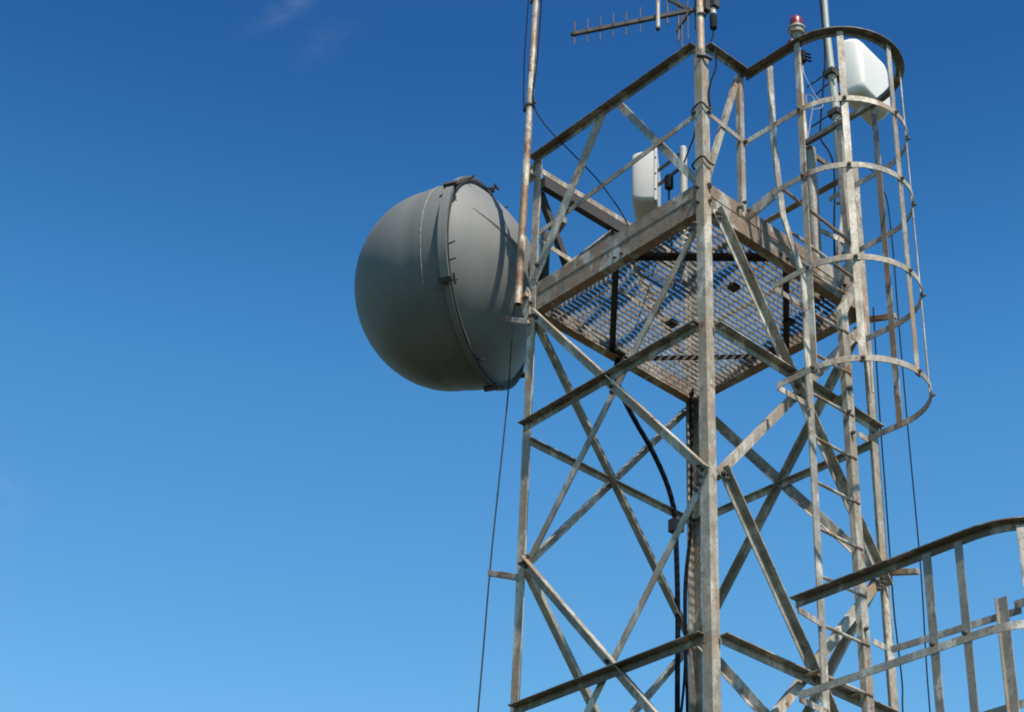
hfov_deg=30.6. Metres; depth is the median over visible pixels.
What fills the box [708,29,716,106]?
cable
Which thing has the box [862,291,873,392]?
cable
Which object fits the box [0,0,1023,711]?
sky
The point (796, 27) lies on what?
obstruction light
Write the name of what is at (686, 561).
cable
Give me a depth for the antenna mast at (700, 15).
11.64 m
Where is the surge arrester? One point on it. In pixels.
(713, 19)
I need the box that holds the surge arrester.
[704,7,716,30]
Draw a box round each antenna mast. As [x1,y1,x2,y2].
[514,0,539,306]
[696,0,705,49]
[807,0,848,276]
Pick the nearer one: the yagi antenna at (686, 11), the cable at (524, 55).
the yagi antenna at (686, 11)
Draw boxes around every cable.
[477,306,515,711]
[523,0,528,111]
[532,0,628,225]
[614,355,680,711]
[668,189,674,286]
[680,389,693,711]
[685,392,692,711]
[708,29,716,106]
[819,0,835,305]
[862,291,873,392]
[869,169,930,711]
[872,307,903,711]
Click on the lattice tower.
(700, 206)
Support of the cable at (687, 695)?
attached to the lattice tower
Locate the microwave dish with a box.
[354,175,568,391]
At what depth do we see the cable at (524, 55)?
12.86 m
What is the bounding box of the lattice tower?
[488,26,1023,711]
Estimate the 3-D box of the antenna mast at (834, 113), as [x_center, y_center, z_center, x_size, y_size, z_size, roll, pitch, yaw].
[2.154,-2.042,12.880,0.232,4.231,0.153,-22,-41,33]
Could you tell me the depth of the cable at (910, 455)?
10.93 m
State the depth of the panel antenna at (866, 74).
12.72 m
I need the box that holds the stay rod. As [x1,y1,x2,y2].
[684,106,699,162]
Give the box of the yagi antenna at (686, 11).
[571,0,719,47]
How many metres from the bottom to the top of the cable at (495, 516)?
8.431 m
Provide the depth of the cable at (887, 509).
10.86 m
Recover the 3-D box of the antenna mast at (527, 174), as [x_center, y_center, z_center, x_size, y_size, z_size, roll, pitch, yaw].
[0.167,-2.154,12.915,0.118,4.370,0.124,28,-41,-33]
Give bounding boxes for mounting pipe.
[679,145,688,283]
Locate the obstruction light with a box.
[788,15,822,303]
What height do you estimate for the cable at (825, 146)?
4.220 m
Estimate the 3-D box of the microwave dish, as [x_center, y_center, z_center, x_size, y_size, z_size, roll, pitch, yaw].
[-0.384,-0.485,12.694,1.354,1.512,1.479,11,-34,-12]
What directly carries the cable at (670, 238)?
hanging from the panel antenna at (647, 182)
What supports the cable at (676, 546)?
attached to the lattice tower
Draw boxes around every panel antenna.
[632,147,679,220]
[837,39,890,126]
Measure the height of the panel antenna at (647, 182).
0.444 m
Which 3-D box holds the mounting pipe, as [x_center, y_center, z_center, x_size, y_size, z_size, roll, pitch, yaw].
[1.085,-0.903,11.817,0.050,1.074,0.055,28,-41,-33]
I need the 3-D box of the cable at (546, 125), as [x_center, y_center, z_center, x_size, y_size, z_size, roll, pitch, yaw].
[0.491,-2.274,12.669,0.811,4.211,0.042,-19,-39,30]

